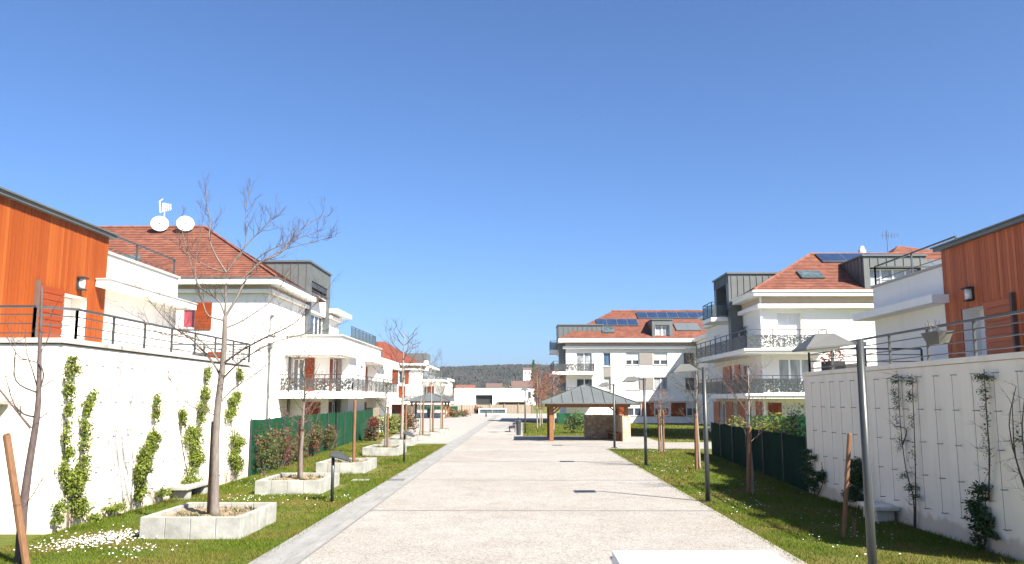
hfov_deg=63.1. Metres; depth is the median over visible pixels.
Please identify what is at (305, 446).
photinia shrub
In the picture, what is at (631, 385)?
window
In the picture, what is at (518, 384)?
house
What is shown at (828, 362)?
plant pot
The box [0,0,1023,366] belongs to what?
sky
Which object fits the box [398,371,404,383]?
window
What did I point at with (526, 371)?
house
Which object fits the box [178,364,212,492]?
climbing plant
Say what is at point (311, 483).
concrete planter
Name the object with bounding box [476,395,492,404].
window
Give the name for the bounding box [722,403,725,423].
window
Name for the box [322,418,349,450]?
photinia shrub
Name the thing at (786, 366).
window
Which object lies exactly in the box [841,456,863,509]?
climbing plant
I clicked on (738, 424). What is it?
hedge plant
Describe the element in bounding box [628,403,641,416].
window
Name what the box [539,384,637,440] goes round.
gazebo
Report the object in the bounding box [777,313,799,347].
window
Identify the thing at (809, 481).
climbing plant
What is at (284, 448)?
photinia shrub
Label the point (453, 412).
shrub
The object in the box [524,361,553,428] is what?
copper tree
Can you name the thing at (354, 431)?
tree stake
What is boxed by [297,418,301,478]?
tree stake
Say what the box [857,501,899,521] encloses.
stone bench
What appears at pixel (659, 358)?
window
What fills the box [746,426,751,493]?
tree stake
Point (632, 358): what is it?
window
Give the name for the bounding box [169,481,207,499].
stone bench
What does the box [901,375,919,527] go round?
climbing plant
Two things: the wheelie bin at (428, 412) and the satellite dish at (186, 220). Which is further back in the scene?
the wheelie bin at (428, 412)
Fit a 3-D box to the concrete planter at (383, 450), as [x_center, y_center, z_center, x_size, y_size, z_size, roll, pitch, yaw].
[-5.863,7.771,38.561,1.610,0.450,2.810,0,-8,1]
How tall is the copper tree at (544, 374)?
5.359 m
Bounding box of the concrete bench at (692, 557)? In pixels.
[612,550,790,563]
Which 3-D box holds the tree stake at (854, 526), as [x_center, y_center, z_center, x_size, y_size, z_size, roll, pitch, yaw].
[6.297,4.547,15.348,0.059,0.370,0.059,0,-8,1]
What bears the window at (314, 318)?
in the apartment block at (355, 377)
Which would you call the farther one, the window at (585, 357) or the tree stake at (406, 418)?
the window at (585, 357)
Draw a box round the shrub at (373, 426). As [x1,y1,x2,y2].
[361,416,383,440]
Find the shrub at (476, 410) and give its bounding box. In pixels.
[474,407,482,413]
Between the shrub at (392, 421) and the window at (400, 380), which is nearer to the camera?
the shrub at (392, 421)
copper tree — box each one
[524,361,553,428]
[528,368,553,426]
[528,375,550,424]
[537,363,563,430]
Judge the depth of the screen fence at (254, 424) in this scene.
31.43 m
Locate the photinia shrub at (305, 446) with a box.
[294,426,311,459]
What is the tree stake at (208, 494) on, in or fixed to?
in the concrete planter at (194, 520)
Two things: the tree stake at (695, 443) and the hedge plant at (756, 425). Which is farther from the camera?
the hedge plant at (756, 425)
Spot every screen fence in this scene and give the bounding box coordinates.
[248,412,335,476]
[335,410,372,447]
[419,406,457,416]
[556,413,583,423]
[711,422,808,491]
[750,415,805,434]
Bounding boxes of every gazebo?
[406,392,452,417]
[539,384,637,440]
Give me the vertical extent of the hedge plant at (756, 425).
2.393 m
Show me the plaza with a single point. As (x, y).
(460, 425)
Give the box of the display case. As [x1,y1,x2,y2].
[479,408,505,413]
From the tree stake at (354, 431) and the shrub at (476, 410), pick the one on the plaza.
the shrub at (476, 410)
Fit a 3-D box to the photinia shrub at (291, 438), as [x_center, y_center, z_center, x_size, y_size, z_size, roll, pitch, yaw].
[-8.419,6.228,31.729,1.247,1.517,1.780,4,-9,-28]
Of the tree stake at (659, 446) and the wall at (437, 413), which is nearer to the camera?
the tree stake at (659, 446)
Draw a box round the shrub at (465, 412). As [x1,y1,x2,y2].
[458,409,470,416]
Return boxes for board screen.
[364,407,378,434]
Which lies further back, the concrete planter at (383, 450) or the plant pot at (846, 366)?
the concrete planter at (383, 450)
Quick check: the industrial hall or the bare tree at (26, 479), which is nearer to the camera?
the bare tree at (26, 479)
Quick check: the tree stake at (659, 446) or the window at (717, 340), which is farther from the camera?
the window at (717, 340)
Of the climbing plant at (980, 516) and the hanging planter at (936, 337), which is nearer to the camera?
the climbing plant at (980, 516)
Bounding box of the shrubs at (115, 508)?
[85,487,171,522]
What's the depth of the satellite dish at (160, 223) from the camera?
51.99 m
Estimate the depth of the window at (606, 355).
89.77 m
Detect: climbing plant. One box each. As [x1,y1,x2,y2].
[49,353,99,528]
[131,390,163,507]
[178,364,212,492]
[225,366,247,480]
[797,445,826,494]
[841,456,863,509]
[877,368,919,527]
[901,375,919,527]
[961,480,1000,551]
[965,372,994,497]
[990,381,1023,496]
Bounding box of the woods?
[452,384,558,404]
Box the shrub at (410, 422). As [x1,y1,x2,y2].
[391,410,419,433]
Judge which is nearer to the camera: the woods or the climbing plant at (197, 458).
the climbing plant at (197, 458)
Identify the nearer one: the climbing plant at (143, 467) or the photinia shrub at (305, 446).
the climbing plant at (143, 467)
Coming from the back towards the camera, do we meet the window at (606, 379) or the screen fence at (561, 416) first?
the window at (606, 379)
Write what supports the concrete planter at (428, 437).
on the ground at (7, 539)
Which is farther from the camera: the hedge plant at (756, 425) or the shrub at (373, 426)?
the shrub at (373, 426)
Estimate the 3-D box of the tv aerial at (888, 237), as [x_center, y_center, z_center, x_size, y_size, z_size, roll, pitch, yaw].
[26.136,-2.657,57.583,1.216,1.900,0.193,-1,-8,6]
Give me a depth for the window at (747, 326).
55.47 m
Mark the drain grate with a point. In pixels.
(396, 480)
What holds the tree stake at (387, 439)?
in the concrete planter at (383, 450)
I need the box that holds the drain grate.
[387,479,403,480]
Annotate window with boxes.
[182,310,194,328]
[269,315,272,335]
[292,359,304,391]
[310,313,321,333]
[332,360,335,391]
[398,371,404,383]
[476,395,492,404]
[576,352,591,371]
[576,379,591,386]
[603,352,610,366]
[604,377,610,390]
[625,352,639,365]
[626,377,639,389]
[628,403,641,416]
[653,352,667,365]
[654,377,667,389]
[654,403,669,416]
[655,326,668,335]
[683,352,694,366]
[685,377,694,390]
[687,403,697,416]
[716,335,720,354]
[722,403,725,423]
[743,326,748,347]
[743,364,749,392]
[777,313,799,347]
[779,359,812,391]
[782,403,805,415]
[870,269,916,285]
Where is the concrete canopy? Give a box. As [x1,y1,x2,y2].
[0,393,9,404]
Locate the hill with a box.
[436,364,558,389]
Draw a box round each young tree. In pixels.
[262,337,339,478]
[371,362,404,445]
[377,317,428,439]
[405,359,431,435]
[413,348,448,431]
[430,368,448,428]
[648,387,671,451]
[664,347,722,468]
[704,349,775,492]
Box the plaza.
[379,414,556,443]
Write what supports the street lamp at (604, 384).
on the path
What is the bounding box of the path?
[298,436,806,563]
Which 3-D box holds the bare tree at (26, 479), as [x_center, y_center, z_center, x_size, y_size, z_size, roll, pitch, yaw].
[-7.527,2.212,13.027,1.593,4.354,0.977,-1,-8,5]
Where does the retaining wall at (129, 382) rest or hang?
on the ground at (7, 539)
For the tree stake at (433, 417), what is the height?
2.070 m
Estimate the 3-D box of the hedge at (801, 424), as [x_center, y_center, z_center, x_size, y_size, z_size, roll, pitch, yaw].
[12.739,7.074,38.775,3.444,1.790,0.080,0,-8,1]
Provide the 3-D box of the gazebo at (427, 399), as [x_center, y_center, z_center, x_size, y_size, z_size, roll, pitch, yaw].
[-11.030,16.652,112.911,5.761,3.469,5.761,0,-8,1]
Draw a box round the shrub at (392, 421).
[377,412,400,436]
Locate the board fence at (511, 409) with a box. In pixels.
[449,404,532,413]
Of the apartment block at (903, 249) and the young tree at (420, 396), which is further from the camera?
the apartment block at (903, 249)
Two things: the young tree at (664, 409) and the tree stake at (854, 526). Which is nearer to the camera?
the tree stake at (854, 526)
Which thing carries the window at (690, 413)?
in the apartment block at (616, 347)
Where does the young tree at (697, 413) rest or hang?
on the ground at (7, 539)
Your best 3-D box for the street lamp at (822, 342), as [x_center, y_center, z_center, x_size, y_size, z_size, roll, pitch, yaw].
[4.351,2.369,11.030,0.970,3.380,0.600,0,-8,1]
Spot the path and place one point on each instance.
(493, 537)
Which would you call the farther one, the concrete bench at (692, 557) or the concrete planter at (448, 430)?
the concrete planter at (448, 430)
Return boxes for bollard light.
[329,451,350,501]
[402,431,414,460]
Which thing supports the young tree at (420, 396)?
on the concrete planter at (428, 437)
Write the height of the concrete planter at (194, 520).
0.470 m
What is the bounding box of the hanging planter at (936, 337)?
[921,319,952,344]
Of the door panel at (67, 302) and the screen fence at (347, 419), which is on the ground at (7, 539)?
the screen fence at (347, 419)
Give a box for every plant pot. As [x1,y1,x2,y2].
[820,349,844,370]
[835,364,856,368]
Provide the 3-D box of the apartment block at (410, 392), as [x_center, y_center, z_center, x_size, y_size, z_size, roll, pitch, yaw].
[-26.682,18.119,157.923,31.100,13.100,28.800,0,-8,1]
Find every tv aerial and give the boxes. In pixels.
[159,199,170,216]
[883,230,899,251]
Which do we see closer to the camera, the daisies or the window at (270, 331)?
the daisies
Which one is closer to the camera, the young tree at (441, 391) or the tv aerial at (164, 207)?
the tv aerial at (164, 207)
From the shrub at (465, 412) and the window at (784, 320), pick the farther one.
the shrub at (465, 412)
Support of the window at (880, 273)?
in the apartment block at (766, 318)
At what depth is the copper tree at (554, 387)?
67.45 m
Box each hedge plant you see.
[715,415,747,430]
[722,412,774,430]
[755,391,805,435]
[769,397,806,436]
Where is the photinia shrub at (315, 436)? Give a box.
[307,417,329,455]
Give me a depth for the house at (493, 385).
338.29 m
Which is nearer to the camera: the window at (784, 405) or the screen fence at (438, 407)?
the window at (784, 405)
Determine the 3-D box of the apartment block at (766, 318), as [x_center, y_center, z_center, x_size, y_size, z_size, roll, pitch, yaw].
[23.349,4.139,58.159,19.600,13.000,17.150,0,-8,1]
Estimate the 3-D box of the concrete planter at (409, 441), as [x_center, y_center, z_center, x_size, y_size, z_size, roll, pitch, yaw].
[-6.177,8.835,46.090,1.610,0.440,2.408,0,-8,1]
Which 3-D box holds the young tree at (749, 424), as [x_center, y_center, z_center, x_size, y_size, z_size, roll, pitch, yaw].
[6.334,3.801,22.780,1.531,3.925,2.035,-6,-10,37]
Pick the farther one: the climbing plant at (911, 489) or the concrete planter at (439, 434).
the concrete planter at (439, 434)
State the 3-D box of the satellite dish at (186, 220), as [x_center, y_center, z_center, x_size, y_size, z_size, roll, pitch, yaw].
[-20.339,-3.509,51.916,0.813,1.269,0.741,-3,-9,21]
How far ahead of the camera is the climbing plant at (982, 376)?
13.72 m
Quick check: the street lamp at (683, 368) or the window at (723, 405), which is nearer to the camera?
the street lamp at (683, 368)
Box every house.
[0,186,197,351]
[456,385,475,387]
[486,383,502,387]
[511,381,535,404]
[523,368,531,379]
[853,214,1023,364]
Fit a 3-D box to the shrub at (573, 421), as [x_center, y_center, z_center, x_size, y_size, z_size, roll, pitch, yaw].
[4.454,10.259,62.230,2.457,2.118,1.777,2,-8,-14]
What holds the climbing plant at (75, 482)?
attached to the retaining wall at (129, 382)
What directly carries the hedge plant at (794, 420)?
on the ground at (7, 539)
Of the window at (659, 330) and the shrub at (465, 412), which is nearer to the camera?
the window at (659, 330)
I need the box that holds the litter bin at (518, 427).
[516,420,520,434]
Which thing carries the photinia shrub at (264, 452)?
on the ground at (7, 539)
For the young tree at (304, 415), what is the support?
on the concrete planter at (311, 483)
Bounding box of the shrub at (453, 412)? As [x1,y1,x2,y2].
[447,407,462,416]
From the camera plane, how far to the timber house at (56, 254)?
21.51 m
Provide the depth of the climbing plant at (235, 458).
25.41 m
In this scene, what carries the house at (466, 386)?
on the ground at (7, 539)
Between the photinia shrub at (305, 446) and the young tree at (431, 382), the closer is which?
the photinia shrub at (305, 446)
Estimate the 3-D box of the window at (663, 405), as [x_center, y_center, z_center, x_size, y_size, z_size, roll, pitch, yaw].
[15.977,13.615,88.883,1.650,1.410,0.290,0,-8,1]
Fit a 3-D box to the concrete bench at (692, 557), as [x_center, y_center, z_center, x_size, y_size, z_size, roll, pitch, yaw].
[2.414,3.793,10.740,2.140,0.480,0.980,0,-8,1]
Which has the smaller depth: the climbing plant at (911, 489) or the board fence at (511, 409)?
the climbing plant at (911, 489)
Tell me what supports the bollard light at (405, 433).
on the ground at (7, 539)
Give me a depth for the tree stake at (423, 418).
51.25 m
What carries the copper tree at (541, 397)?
on the ground at (7, 539)
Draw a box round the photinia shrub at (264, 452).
[252,415,288,474]
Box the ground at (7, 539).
[0,403,1018,563]
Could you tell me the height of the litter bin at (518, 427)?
1.060 m
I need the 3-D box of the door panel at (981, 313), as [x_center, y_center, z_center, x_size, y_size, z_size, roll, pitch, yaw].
[11.872,1.641,20.753,0.040,1.930,0.580,0,-8,1]
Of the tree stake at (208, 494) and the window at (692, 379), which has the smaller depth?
the tree stake at (208, 494)
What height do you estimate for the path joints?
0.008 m
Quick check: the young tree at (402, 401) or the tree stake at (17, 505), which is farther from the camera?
the young tree at (402, 401)
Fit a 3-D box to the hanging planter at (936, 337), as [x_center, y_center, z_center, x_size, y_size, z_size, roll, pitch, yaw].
[8.031,0.942,15.774,0.290,0.488,0.680,0,-8,1]
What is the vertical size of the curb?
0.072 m
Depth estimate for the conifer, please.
616.36 m
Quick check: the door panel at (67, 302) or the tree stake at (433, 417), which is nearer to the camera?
the door panel at (67, 302)
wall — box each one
[0,305,254,533]
[417,410,446,416]
[802,309,1023,561]
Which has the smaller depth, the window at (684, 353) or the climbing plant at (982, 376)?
the climbing plant at (982, 376)
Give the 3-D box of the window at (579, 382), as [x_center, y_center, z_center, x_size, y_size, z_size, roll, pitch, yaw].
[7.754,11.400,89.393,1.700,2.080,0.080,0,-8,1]
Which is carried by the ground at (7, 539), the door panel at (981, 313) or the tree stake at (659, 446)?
the tree stake at (659, 446)
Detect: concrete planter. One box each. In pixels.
[139,502,276,538]
[255,472,339,494]
[316,457,376,473]
[362,444,406,455]
[382,438,416,445]
[407,434,434,440]
[417,431,443,437]
[428,428,452,433]
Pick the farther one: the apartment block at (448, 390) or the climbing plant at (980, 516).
the apartment block at (448, 390)
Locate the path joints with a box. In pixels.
[296,420,714,563]
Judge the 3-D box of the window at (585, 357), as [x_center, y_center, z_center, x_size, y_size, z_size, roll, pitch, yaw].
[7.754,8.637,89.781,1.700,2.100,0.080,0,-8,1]
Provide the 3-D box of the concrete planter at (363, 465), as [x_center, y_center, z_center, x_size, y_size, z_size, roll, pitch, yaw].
[-5.843,6.517,29.648,1.652,0.450,2.611,0,-8,1]
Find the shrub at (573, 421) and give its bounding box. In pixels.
[554,410,585,432]
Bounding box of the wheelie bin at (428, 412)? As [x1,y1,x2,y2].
[427,408,434,417]
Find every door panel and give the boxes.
[61,298,71,337]
[979,310,986,354]
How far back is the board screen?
57.74 m
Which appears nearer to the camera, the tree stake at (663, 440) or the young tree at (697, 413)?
the young tree at (697, 413)
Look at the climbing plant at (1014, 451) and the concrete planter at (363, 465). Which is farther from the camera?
the concrete planter at (363, 465)
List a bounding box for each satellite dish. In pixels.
[151,216,168,231]
[176,216,193,230]
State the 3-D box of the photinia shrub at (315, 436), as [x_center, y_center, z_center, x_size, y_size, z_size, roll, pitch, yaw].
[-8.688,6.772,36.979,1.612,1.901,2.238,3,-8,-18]
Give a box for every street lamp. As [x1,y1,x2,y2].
[519,387,528,432]
[597,382,616,447]
[622,376,650,466]
[669,364,714,502]
[792,333,876,563]
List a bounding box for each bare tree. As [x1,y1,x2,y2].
[0,286,100,563]
[102,173,351,515]
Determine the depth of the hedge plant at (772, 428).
29.51 m
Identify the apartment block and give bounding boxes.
[99,225,398,437]
[366,342,454,413]
[436,377,454,397]
[549,310,713,424]
[695,246,941,430]
[889,246,932,251]
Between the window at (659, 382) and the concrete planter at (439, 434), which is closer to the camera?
the concrete planter at (439, 434)
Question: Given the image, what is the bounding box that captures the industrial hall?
[451,388,526,411]
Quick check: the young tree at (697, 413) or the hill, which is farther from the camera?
the hill
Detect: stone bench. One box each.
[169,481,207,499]
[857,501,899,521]
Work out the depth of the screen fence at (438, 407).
119.83 m
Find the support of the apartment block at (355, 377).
on the ground at (7, 539)
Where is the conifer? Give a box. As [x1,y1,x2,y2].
[530,360,536,379]
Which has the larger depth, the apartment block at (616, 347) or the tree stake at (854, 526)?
the apartment block at (616, 347)
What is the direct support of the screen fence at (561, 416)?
on the ground at (7, 539)
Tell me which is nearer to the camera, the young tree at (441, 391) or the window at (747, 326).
the window at (747, 326)
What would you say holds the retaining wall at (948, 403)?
on the ground at (7, 539)
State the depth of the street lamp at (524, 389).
62.25 m
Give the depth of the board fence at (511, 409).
148.35 m
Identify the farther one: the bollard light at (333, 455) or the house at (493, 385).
the house at (493, 385)
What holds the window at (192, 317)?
in the apartment block at (355, 377)
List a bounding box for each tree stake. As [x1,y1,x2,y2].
[2,433,30,563]
[206,421,212,513]
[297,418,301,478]
[352,400,356,461]
[386,406,388,446]
[405,403,406,438]
[422,401,423,435]
[432,403,433,431]
[657,411,660,452]
[662,410,664,451]
[694,414,697,469]
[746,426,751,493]
[841,433,851,536]
[852,519,855,536]
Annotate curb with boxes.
[248,414,500,563]
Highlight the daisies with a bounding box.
[13,449,900,561]
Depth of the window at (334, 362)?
51.92 m
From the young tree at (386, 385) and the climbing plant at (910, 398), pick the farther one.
the young tree at (386, 385)
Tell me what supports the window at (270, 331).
in the apartment block at (355, 377)
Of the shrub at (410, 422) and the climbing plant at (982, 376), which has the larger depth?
the shrub at (410, 422)
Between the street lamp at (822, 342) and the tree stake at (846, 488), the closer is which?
the street lamp at (822, 342)
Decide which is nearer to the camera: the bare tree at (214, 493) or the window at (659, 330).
the bare tree at (214, 493)
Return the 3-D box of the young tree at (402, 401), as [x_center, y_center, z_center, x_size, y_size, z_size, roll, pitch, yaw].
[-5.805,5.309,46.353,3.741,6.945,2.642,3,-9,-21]
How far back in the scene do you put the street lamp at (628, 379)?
31.69 m
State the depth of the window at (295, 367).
50.81 m
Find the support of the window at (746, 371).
in the apartment block at (766, 318)
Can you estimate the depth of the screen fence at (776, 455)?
27.69 m
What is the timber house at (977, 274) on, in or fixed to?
on the retaining wall at (948, 403)
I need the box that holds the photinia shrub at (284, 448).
[265,418,304,469]
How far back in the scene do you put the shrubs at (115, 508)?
17.88 m
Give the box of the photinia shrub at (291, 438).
[281,428,297,465]

